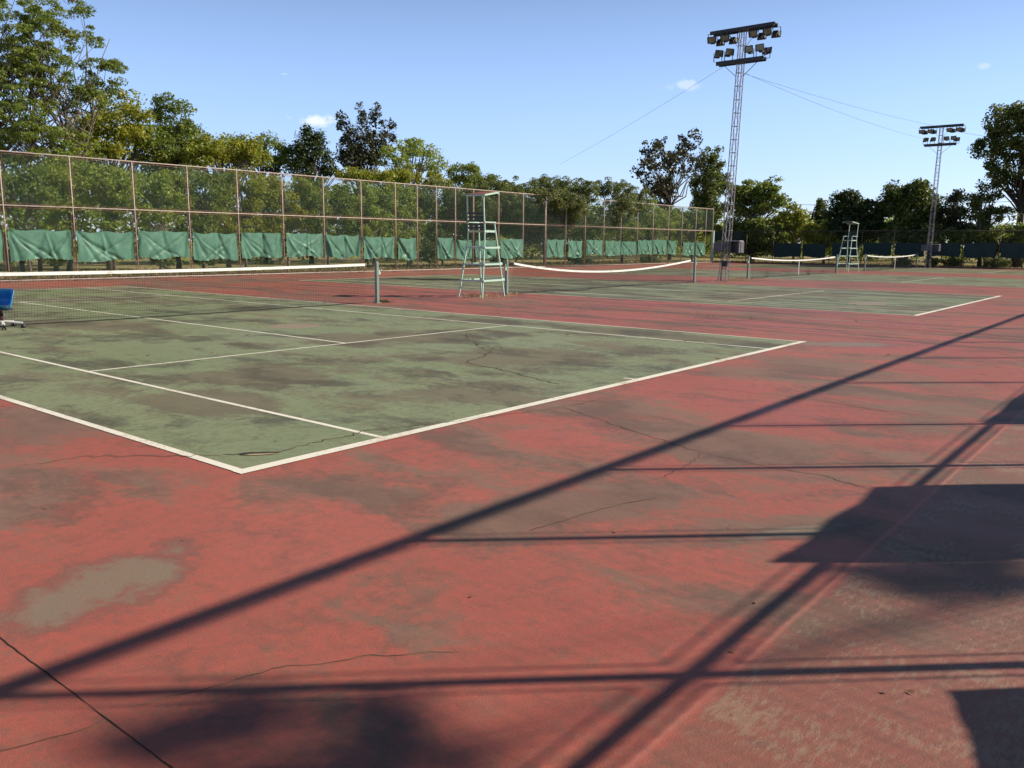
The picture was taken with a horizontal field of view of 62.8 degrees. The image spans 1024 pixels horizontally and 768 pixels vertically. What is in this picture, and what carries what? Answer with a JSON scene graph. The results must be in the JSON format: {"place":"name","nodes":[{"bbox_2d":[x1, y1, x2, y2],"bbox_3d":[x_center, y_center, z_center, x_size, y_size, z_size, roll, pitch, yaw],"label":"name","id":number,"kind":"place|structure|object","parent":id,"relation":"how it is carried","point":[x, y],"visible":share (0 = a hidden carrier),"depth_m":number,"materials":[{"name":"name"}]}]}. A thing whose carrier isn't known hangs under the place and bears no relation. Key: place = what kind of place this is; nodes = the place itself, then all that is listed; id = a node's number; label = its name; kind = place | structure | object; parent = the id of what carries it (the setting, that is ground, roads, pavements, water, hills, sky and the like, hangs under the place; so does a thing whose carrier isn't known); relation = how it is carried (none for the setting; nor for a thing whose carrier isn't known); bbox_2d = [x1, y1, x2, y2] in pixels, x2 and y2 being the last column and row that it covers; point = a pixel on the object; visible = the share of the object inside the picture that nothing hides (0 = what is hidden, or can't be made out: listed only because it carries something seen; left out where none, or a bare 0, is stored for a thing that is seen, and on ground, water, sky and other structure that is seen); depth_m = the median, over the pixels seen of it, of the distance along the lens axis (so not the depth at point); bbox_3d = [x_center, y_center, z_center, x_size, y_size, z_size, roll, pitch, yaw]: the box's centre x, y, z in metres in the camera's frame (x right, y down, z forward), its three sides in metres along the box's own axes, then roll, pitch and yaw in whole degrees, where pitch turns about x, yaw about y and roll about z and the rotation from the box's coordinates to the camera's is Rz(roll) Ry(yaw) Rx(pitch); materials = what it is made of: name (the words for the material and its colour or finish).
{"place":"outdoors","nodes":[
{"label":"outdoors","id":0,"kind":"place"},
{"bbox_2d":[0,262,1023,767],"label":"court pavement","id":1,"kind":"structure","parent":0,"point":[144,574],"depth_m":4.24,"materials":[{"name":"red paint"}]},
{"bbox_2d":[0,637,172,767],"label":"pavement crack","id":2,"kind":"object","parent":1,"relation":"on","point":[87,703],"visible":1,"depth_m":2.98,"materials":[{"name":"black"}]},
{"bbox_2d":[0,150,545,281],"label":"chain link fence","id":3,"kind":"object","parent":1,"relation":"on","point":[417,262],"visible":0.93,"depth_m":38.48,"materials":[{"name":"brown metal"}]},
{"bbox_2d":[8,229,72,261],"bbox_3d":[-17.780,-5.210,31.637,0.172,1.225,2.240,8,12,38],"label":"tarp","id":4,"kind":"object","parent":3,"relation":"attached to","point":[25,245],"visible":1,"depth_m":31.60,"materials":[{"name":"fabric"}]},
{"bbox_2d":[76,231,134,261],"bbox_3d":[-16.222,-5.488,33.525,0.152,1.242,2.334,8,12,38],"label":"tarp","id":5,"kind":"object","parent":3,"relation":"attached to","point":[95,247],"visible":1,"depth_m":33.44,"materials":[{"name":"fabric"}]},
{"bbox_2d":[138,231,189,259],"bbox_3d":[-14.681,-5.851,35.399,0.198,1.197,2.241,8,12,38],"label":"tarp","id":6,"kind":"object","parent":3,"relation":"attached to","point":[153,245],"visible":1,"depth_m":35.34,"materials":[{"name":"fabric"}]},
{"bbox_2d":[193,232,237,260],"bbox_3d":[-13.164,-6.097,37.240,0.155,1.244,2.230,8,12,37],"label":"tarp","id":7,"kind":"object","parent":3,"relation":"attached to","point":[206,247],"visible":1,"depth_m":37.19,"materials":[{"name":"fabric"}]},
{"bbox_2d":[241,232,281,258],"bbox_3d":[-11.677,-6.434,39.068,0.215,1.231,2.205,8,12,38],"label":"tarp","id":8,"kind":"object","parent":3,"relation":"attached to","point":[252,244],"visible":1,"depth_m":39.02,"materials":[{"name":"fabric"}]},
{"bbox_2d":[286,233,322,257],"bbox_3d":[-10.083,-6.757,40.897,0.170,1.189,2.210,8,12,38],"label":"tarp","id":9,"kind":"object","parent":3,"relation":"attached to","point":[299,245],"visible":1,"depth_m":40.88,"materials":[{"name":"fabric"}]},
{"bbox_2d":[326,234,360,258],"bbox_3d":[-8.578,-6.999,42.752,0.215,1.223,2.247,8,12,37],"label":"tarp","id":10,"kind":"object","parent":3,"relation":"attached to","point":[345,246],"visible":1,"depth_m":42.77,"materials":[{"name":"fabric"}]},
{"bbox_2d":[363,236,393,258],"bbox_3d":[-7.071,-7.236,44.623,0.157,1.204,2.195,9,13,40],"label":"tarp","id":11,"kind":"object","parent":3,"relation":"attached to","point":[375,247],"visible":1,"depth_m":44.58,"materials":[{"name":"fabric"}]},
{"bbox_2d":[397,238,415,259],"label":"tarp","id":12,"kind":"object","parent":3,"relation":"attached to","point":[408,246],"visible":1,"depth_m":46.22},
{"bbox_2d":[437,238,453,259],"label":"tarp","id":13,"kind":"object","parent":3,"relation":"attached to","point":[445,246],"visible":1,"depth_m":48.50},
{"bbox_2d":[456,240,471,259],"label":"tarp","id":14,"kind":"object","parent":3,"relation":"attached to","point":[460,251],"visible":0.84,"depth_m":49.69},
{"bbox_2d":[475,240,495,258],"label":"tarp","id":15,"kind":"object","parent":3,"relation":"attached to","point":[490,253],"visible":0.66,"depth_m":51.30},
{"bbox_2d":[500,239,522,258],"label":"tarp","id":16,"kind":"object","parent":3,"relation":"attached to","point":[511,248],"visible":1,"depth_m":53.13,"materials":[{"name":"fabric"}]},
{"bbox_2d":[130,651,459,706],"bbox_3d":[-0.801,1.099,3.219,1.218,0.001,0.116,-3,10,-20],"label":"pavement crack","id":17,"kind":"object","parent":1,"relation":"on","point":[297,665],"visible":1,"depth_m":3.25,"materials":[{"name":"black"}]},
{"bbox_2d":[44,400,596,462],"bbox_3d":[-1.151,0.412,7.243,5.139,0.001,0.603,-5,11,-30],"label":"pavement crack","id":18,"kind":"object","parent":1,"relation":"on","point":[309,442],"visible":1,"depth_m":6.83,"materials":[{"name":"black"}]},
{"bbox_2d":[0,262,710,282],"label":"kerb","id":19,"kind":"structure","parent":1,"relation":"on","point":[302,273],"depth_m":40.10,"materials":[{"name":"concrete"}]},
{"bbox_2d":[373,261,382,302],"bbox_3d":[-3.566,-2.719,22.348,0.176,1.110,0.242,8,12,38],"label":"net post","id":20,"kind":"object","parent":1,"relation":"on","point":[377,270],"visible":1,"depth_m":22.30,"materials":[{"name":"metal"}]},
{"bbox_2d":[0,264,370,326],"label":"tennis net","id":21,"kind":"object","parent":20,"relation":"attached to","point":[67,273],"visible":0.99,"depth_m":17.80,"materials":[{"name":"fabric"}]},
{"bbox_2d":[0,286,798,473],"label":"court surface","id":22,"kind":"object","parent":1,"relation":"on","point":[384,383],"visible":1,"depth_m":11.25,"materials":[{"name":"green paint"}]},
{"bbox_2d":[0,289,25,329],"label":"ball cart","id":23,"kind":"object","parent":22,"relation":"on","point":[6,298],"visible":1,"depth_m":15.20,"materials":[{"name":"blue plastic"}]},
{"bbox_2d":[0,286,806,473],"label":"court lines","id":24,"kind":"object","parent":22,"relation":"on","point":[248,469],"visible":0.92,"depth_m":8.15,"materials":[{"name":"white paint"}]},
{"bbox_2d":[458,191,504,297],"bbox_3d":[-0.898,-4.204,25.222,0.876,3.140,1.293,6,11,31],"label":"umpire chair","id":25,"kind":"object","parent":1,"relation":"on","point":[481,280],"visible":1,"depth_m":25.00,"materials":[{"name":"green paint"}]},
{"bbox_2d":[9,269,1013,692],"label":"fallen leaves","id":26,"kind":"object","parent":1,"relation":"on","point":[593,511],"visible":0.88,"depth_m":15.03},
{"bbox_2d":[545,196,713,266],"bbox_3d":[10.082,-11.695,65.356,0.055,4.745,24.842,8,12,38],"label":"chain link fence","id":27,"kind":"object","parent":1,"relation":"on","point":[642,228],"visible":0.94,"depth_m":64.28,"materials":[{"name":"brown metal"}]},
{"bbox_2d":[546,239,564,257],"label":"tarp","id":28,"kind":"object","parent":27,"relation":"attached to","point":[554,247],"visible":1,"depth_m":56.76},
{"bbox_2d":[568,241,581,257],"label":"tarp","id":29,"kind":"object","parent":27,"relation":"attached to","point":[575,249],"visible":1,"depth_m":58.57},
{"bbox_2d":[586,240,602,255],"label":"tarp","id":30,"kind":"object","parent":27,"relation":"attached to","point":[595,246],"visible":1,"depth_m":60.42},
{"bbox_2d":[605,240,620,255],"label":"tarp","id":31,"kind":"object","parent":27,"relation":"attached to","point":[612,247],"visible":1,"depth_m":62.32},
{"bbox_2d":[621,241,636,255],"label":"tarp","id":32,"kind":"object","parent":27,"relation":"attached to","point":[629,248],"visible":1,"depth_m":64.01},
{"bbox_2d":[638,240,652,254],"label":"tarp","id":33,"kind":"object","parent":27,"relation":"attached to","point":[645,246],"visible":1,"depth_m":65.85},
{"bbox_2d":[653,240,666,254],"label":"tarp","id":34,"kind":"object","parent":27,"relation":"attached to","point":[659,246],"visible":1,"depth_m":67.58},
{"bbox_2d":[682,242,694,255],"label":"tarp","id":35,"kind":"object","parent":27,"relation":"attached to","point":[688,248],"visible":1,"depth_m":71.43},
{"bbox_2d":[301,274,994,315],"bbox_3d":[3.862,-3.628,31.468,23.770,0.001,10.970,8,12,38],"label":"court surface","id":36,"kind":"object","parent":1,"relation":"on","point":[890,302],"visible":1,"depth_m":28.31,"materials":[{"name":"green paint"}]},
{"bbox_2d":[302,274,999,315],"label":"court lines","id":37,"kind":"object","parent":36,"relation":"on","point":[734,300],"visible":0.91,"depth_m":26.21,"materials":[{"name":"white paint"}]},
{"bbox_2d":[693,256,698,281],"bbox_3d":[7.936,-4.965,36.299,0.176,1.110,0.242,8,12,38],"label":"net post","id":38,"kind":"object","parent":1,"relation":"on","point":[694,269],"visible":1,"depth_m":36.25,"materials":[{"name":"metal"}]},
{"bbox_2d":[509,258,694,292],"bbox_3d":[3.877,-4.139,31.373,0.683,1.026,12.792,8,12,38],"label":"tennis net","id":39,"kind":"object","parent":38,"relation":"attached to","point":[554,283],"visible":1,"depth_m":30.64,"materials":[{"name":"fabric"}]},
{"bbox_2d":[707,21,781,280],"bbox_3d":[9.921,-9.994,36.968,3.067,10.870,0.952,8,12,38],"label":"floodlight mast","id":40,"kind":"object","parent":1,"relation":"on","point":[731,245],"visible":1,"depth_m":36.62,"materials":[{"name":"metal"}]},
{"bbox_2d":[565,268,1023,287],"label":"court surface","id":41,"kind":"object","parent":1,"relation":"on","point":[988,282],"visible":1,"depth_m":43.44,"materials":[{"name":"green paint"}]},
{"bbox_2d":[835,254,838,272],"bbox_3d":[19.538,-7.232,50.373,0.176,1.110,0.242,8,12,38],"label":"net post","id":42,"kind":"object","parent":1,"relation":"on","point":[837,258],"visible":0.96,"depth_m":50.31,"materials":[{"name":"metal"}]},
{"bbox_2d":[751,257,835,277],"bbox_3d":[15.460,-6.398,45.458,0.438,1.045,12.800,8,12,39],"label":"tennis net","id":43,"kind":"object","parent":42,"relation":"attached to","point":[775,260],"visible":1,"depth_m":45.06,"materials":[{"name":"fabric"}]},
{"bbox_2d":[837,221,858,271],"bbox_3d":[21.333,-8.690,53.035,1.293,3.140,0.876,-7,12,-38],"label":"umpire chair","id":44,"kind":"object","parent":1,"relation":"on","point":[851,240],"visible":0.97,"depth_m":53.00,"materials":[{"name":"green paint"}]},
{"bbox_2d":[710,264,1023,274],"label":"court surface","id":45,"kind":"object","parent":1,"relation":"on","point":[974,271],"visible":1,"depth_m":59.19,"materials":[{"name":"green paint"}]},
{"bbox_2d":[866,254,915,270],"bbox_3d":[27.012,-8.659,59.495,0.376,1.045,12.801,8,12,38],"label":"tennis net","id":46,"kind":"object","parent":45,"relation":"on","point":[890,261],"visible":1,"depth_m":59.16,"materials":[{"name":"fabric"}]},
{"bbox_2d":[713,230,1023,268],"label":"chain link fence","id":47,"kind":"object","parent":1,"relation":"on","point":[861,242],"visible":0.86,"depth_m":68.84,"materials":[{"name":"metal"}]},
{"bbox_2d":[774,243,800,257],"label":"screen","id":48,"kind":"object","parent":47,"relation":"attached to","point":[786,250],"visible":1,"depth_m":73.72,"materials":[{"name":"blue fabric"}]},
{"bbox_2d":[802,244,825,257],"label":"screen","id":49,"kind":"object","parent":47,"relation":"attached to","point":[814,250],"visible":1,"depth_m":72.23,"materials":[{"name":"blue fabric"}]},
{"bbox_2d":[831,243,858,255],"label":"screen","id":50,"kind":"object","parent":47,"relation":"attached to","point":[836,249],"visible":0.81,"depth_m":70.65,"materials":[{"name":"blue fabric"}]},
{"bbox_2d":[862,243,891,255],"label":"screen","id":51,"kind":"object","parent":47,"relation":"attached to","point":[883,249],"visible":1,"depth_m":68.97,"materials":[{"name":"blue fabric"}]},
{"bbox_2d":[894,243,923,256],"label":"screen","id":52,"kind":"object","parent":47,"relation":"attached to","point":[904,249],"visible":0.91,"depth_m":67.48,"materials":[{"name":"blue fabric"}]},
{"bbox_2d":[928,243,960,256],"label":"screen","id":53,"kind":"object","parent":47,"relation":"attached to","point":[950,249],"visible":0.77,"depth_m":65.67,"materials":[{"name":"blue fabric"}]},
{"bbox_2d":[963,243,995,257],"bbox_3d":[35.892,-10.246,64.337,2.227,1.196,0.072,8,12,38],"label":"screen","id":54,"kind":"object","parent":47,"relation":"attached to","point":[972,250],"visible":1,"depth_m":64.32,"materials":[{"name":"blue fabric"}]},
{"bbox_2d":[1000,243,1023,258],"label":"screen","id":55,"kind":"object","parent":47,"relation":"attached to","point":[1012,250],"visible":1,"depth_m":62.95,"materials":[{"name":"blue fabric"}]},
{"bbox_2d":[919,123,965,267],"bbox_3d":[31.972,-14.051,63.225,3.067,10.540,0.887,8,12,38],"label":"floodlight mast","id":56,"kind":"object","parent":1,"relation":"on","point":[932,247],"visible":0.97,"depth_m":62.89,"materials":[{"name":"metal"}]},
{"bbox_2d":[0,240,1023,279],"bbox_3d":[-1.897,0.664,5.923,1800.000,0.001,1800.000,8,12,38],"label":"grass ground","id":57,"kind":"structure","parent":0,"point":[144,263],"depth_m":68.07,"materials":[{"name":"plant"}]},
{"bbox_2d":[0,159,66,277],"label":"tree","id":58,"kind":"object","parent":57,"relation":"on","point":[28,187],"visible":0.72,"depth_m":34.23,"materials":[{"name":"green plant"}]},
{"bbox_2d":[0,0,128,271],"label":"tree","id":59,"kind":"object","parent":57,"relation":"on","point":[21,63],"visible":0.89,"depth_m":37.05,"materials":[{"name":"green plant"}]},
{"bbox_2d":[36,149,103,270],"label":"tree","id":60,"kind":"object","parent":57,"relation":"on","point":[78,183],"visible":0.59,"depth_m":36.63,"materials":[{"name":"green plant"}]},
{"bbox_2d":[52,88,175,270],"bbox_3d":[-20.157,-10.341,42.516,4.053,9.129,6.339,8,12,38],"label":"tree","id":61,"kind":"object","parent":57,"relation":"on","point":[127,134],"visible":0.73,"depth_m":41.75,"materials":[{"name":"green plant"}]},
{"bbox_2d":[84,163,145,270],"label":"tree","id":62,"kind":"object","parent":57,"relation":"on","point":[118,199],"visible":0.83,"depth_m":37.19,"materials":[{"name":"green plant"}]},
{"bbox_2d":[124,167,193,273],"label":"tree","id":63,"kind":"object","parent":57,"relation":"on","point":[160,205],"visible":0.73,"depth_m":38.65,"materials":[{"name":"green plant"}]},
{"bbox_2d":[149,258,176,274],"bbox_3d":[-15.569,-5.340,37.431,1.204,1.052,1.150,2,10,6],"label":"bush","id":64,"kind":"object","parent":57,"relation":"on","point":[168,262],"visible":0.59,"depth_m":37.31,"materials":[{"name":"green plant"}]},
{"bbox_2d":[125,91,211,268],"bbox_3d":[-18.058,-10.781,44.796,3.434,9.268,4.992,8,12,38],"label":"tree","id":65,"kind":"object","parent":57,"relation":"on","point":[180,131],"visible":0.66,"depth_m":43.92,"materials":[{"name":"green plant"}]},
{"bbox_2d":[170,163,238,272],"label":"tree","id":66,"kind":"object","parent":57,"relation":"on","point":[202,225],"visible":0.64,"depth_m":40.72,"materials":[{"name":"green plant"}]},
{"bbox_2d":[176,131,273,267],"bbox_3d":[-15.302,-9.909,45.487,3.370,7.377,5.848,8,12,38],"label":"tree","id":67,"kind":"object","parent":57,"relation":"on","point":[208,152],"visible":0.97,"depth_m":44.40,"materials":[{"name":"green plant"}]},
{"bbox_2d":[217,166,281,270],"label":"tree","id":68,"kind":"object","parent":57,"relation":"on","point":[231,227],"visible":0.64,"depth_m":43.70,"materials":[{"name":"green plant"}]},
{"bbox_2d":[217,129,297,263],"bbox_3d":[-17.687,-12.914,58.098,3.650,9.057,6.250,8,12,38],"label":"tree","id":69,"kind":"object","parent":57,"relation":"on","point":[281,157],"visible":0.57,"depth_m":57.78,"materials":[{"name":"green plant"}]},
{"bbox_2d":[259,173,318,265],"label":"tree","id":70,"kind":"object","parent":57,"relation":"on","point":[296,197],"visible":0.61,"depth_m":45.62,"materials":[{"name":"green plant"}]},
{"bbox_2d":[282,122,343,263],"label":"tree","id":71,"kind":"object","parent":57,"relation":"on","point":[304,161],"visible":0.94,"depth_m":58.09,"materials":[{"name":"green plant"}]},
{"bbox_2d":[290,176,362,268],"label":"tree","id":72,"kind":"object","parent":57,"relation":"on","point":[330,211],"visible":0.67,"depth_m":47.26,"materials":[{"name":"green plant"}]},
{"bbox_2d":[334,101,396,261],"bbox_3d":[-11.247,-15.735,65.311,3.852,12.334,5.680,4,10,18],"label":"tree","id":73,"kind":"object","parent":57,"relation":"on","point":[359,154],"visible":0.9,"depth_m":63.95,"materials":[{"name":"green plant"}]},
{"bbox_2d":[337,179,399,268],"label":"tree","id":74,"kind":"object","parent":57,"relation":"on","point":[373,212],"visible":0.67,"depth_m":49.44,"materials":[{"name":"green plant"}]},
{"bbox_2d":[334,166,453,266],"bbox_3d":[-6.989,-10.536,52.989,3.602,6.299,8.911,8,12,38],"label":"tree","id":75,"kind":"object","parent":57,"relation":"on","point":[404,176],"visible":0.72,"depth_m":50.50,"materials":[{"name":"green plant"}]},
{"bbox_2d":[382,177,442,267],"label":"tree","id":76,"kind":"object","parent":57,"relation":"on","point":[416,196],"visible":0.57,"depth_m":51.85,"materials":[{"name":"green plant"}]},
{"bbox_2d":[376,137,449,263],"bbox_3d":[-6.713,-12.930,59.266,3.408,8.893,6.244,8,12,38],"label":"tree","id":77,"kind":"object","parent":57,"relation":"on","point":[407,152],"visible":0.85,"depth_m":58.37,"materials":[{"name":"green plant"}]},
{"bbox_2d":[416,240,438,267],"bbox_3d":[-4.974,-7.874,50.818,1.660,1.779,1.702,8,12,38],"label":"bush","id":78,"kind":"object","parent":57,"relation":"on","point":[426,256],"visible":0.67,"depth_m":50.47,"materials":[{"name":"green plant"}]},
{"bbox_2d":[413,176,470,266],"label":"tree","id":79,"kind":"object","parent":57,"relation":"on","point":[447,213],"visible":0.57,"depth_m":53.20,"materials":[{"name":"green plant"}]},
{"bbox_2d":[443,161,501,260],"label":"tree","id":80,"kind":"object","parent":57,"relation":"on","point":[469,169],"visible":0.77,"depth_m":64.56,"materials":[{"name":"green plant"}]},
{"bbox_2d":[441,182,504,265],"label":"tree","id":81,"kind":"object","parent":57,"relation":"on","point":[465,233],"visible":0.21,"depth_m":56.16,"materials":[{"name":"green plant"}]},
{"bbox_2d":[0,163,1023,266],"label":"woodland","id":82,"kind":"object","parent":57,"relation":"on","point":[707,241],"visible":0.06,"depth_m":67.69,"materials":[{"name":"green plant"}]},
{"bbox_2d":[457,173,600,264],"bbox_3d":[1.954,-11.240,57.318,5.167,6.401,13.663,8,12,38],"label":"tree","id":83,"kind":"object","parent":57,"relation":"on","point":[567,192],"visible":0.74,"depth_m":56.35,"materials":[{"name":"green plant"}]},
{"bbox_2d":[485,205,607,265],"bbox_3d":[2.627,-11.070,61.309,4.269,4.801,13.944,8,12,38],"label":"bush","id":84,"kind":"object","parent":57,"relation":"on","point":[527,240],"visible":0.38,"depth_m":59.79,"materials":[{"name":"green plant"}]},
{"bbox_2d":[595,177,655,262],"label":"tree","id":85,"kind":"object","parent":57,"relation":"on","point":[606,190],"visible":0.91,"depth_m":64.35,"materials":[{"name":"green plant"}]},
{"bbox_2d":[598,199,680,262],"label":"bush","id":86,"kind":"object","parent":57,"relation":"on","point":[660,217],"visible":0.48,"depth_m":70.00,"materials":[{"name":"green plant"}]},
{"bbox_2d":[629,127,707,259],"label":"tree","id":87,"kind":"object","parent":57,"relation":"on","point":[661,189],"visible":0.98,"depth_m":84.74,"materials":[{"name":"green plant"}]},
{"bbox_2d":[663,206,718,260],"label":"tree","id":88,"kind":"object","parent":57,"relation":"on","point":[687,232],"visible":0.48,"depth_m":79.02,"materials":[{"name":"green plant"}]},
{"bbox_2d":[688,145,731,252],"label":"tree","id":89,"kind":"object","parent":57,"relation":"on","point":[709,178],"visible":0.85,"depth_m":91.70,"materials":[{"name":"green plant"}]},
{"bbox_2d":[713,216,797,256],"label":"bush","id":90,"kind":"object","parent":57,"relation":"on","point":[751,225],"visible":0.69,"depth_m":76.96,"materials":[{"name":"green plant"}]},
{"bbox_2d":[717,175,795,261],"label":"tree","id":91,"kind":"object","parent":57,"relation":"on","point":[756,199],"visible":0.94,"depth_m":78.86,"materials":[{"name":"green plant"}]},
{"bbox_2d":[766,201,810,261],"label":"tree","id":92,"kind":"object","parent":57,"relation":"on","point":[794,219],"visible":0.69,"depth_m":76.43,"materials":[{"name":"green plant"}]},
{"bbox_2d":[806,197,828,258],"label":"tree","id":93,"kind":"object","parent":57,"relation":"on","point":[820,206],"visible":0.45,"depth_m":100.38,"materials":[{"name":"green plant"}]},
{"bbox_2d":[797,221,841,263],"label":"tree","id":94,"kind":"object","parent":57,"relation":"on","point":[810,226],"visible":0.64,"depth_m":74.04,"materials":[{"name":"green plant"}]},
{"bbox_2d":[820,188,888,262],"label":"tree","id":95,"kind":"object","parent":57,"relation":"on","point":[849,207],"visible":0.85,"depth_m":72.38,"materials":[{"name":"green plant"}]},
{"bbox_2d":[875,177,949,260],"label":"tree","id":96,"kind":"object","parent":57,"relation":"on","point":[902,206],"visible":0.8,"depth_m":69.88,"materials":[{"name":"green plant"}]},
{"bbox_2d":[878,222,948,250],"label":"bush","id":97,"kind":"object","parent":57,"relation":"on","point":[924,238],"visible":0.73,"depth_m":68.40,"materials":[{"name":"green plant"}]},
{"bbox_2d":[935,188,972,257],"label":"tree","id":98,"kind":"object","parent":57,"relation":"on","point":[950,219],"visible":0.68,"depth_m":68.43,"materials":[{"name":"green plant"}]},
{"bbox_2d":[942,257,965,266],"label":"bush","id":99,"kind":"object","parent":57,"relation":"on","point":[953,262],"visible":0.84,"depth_m":67.71,"materials":[{"name":"green plant"}]},
{"bbox_2d":[944,221,1023,267],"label":"bush","id":100,"kind":"object","parent":57,"relation":"on","point":[986,234],"visible":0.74,"depth_m":65.24,"materials":[{"name":"green plant"}]},
{"bbox_2d":[956,176,1022,266],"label":"tree","id":101,"kind":"object","parent":57,"relation":"on","point":[982,217],"visible":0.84,"depth_m":66.55,"materials":[{"name":"green plant"}]},
{"bbox_2d":[966,100,1023,267],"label":"tree","id":102,"kind":"object","parent":57,"relation":"on","point":[1004,129],"visible":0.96,"depth_m":66.02,"materials":[{"name":"green plant"}]},
{"bbox_2d":[982,257,1011,267],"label":"bush","id":103,"kind":"object","parent":57,"relation":"on","point":[1001,261],"visible":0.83,"depth_m":65.26,"materials":[{"name":"green plant"}]},
{"bbox_2d":[0,0,1023,246],"label":"sky","id":104,"kind":"structure","parent":0,"point":[520,88],"materials":[{"name":"blue"}]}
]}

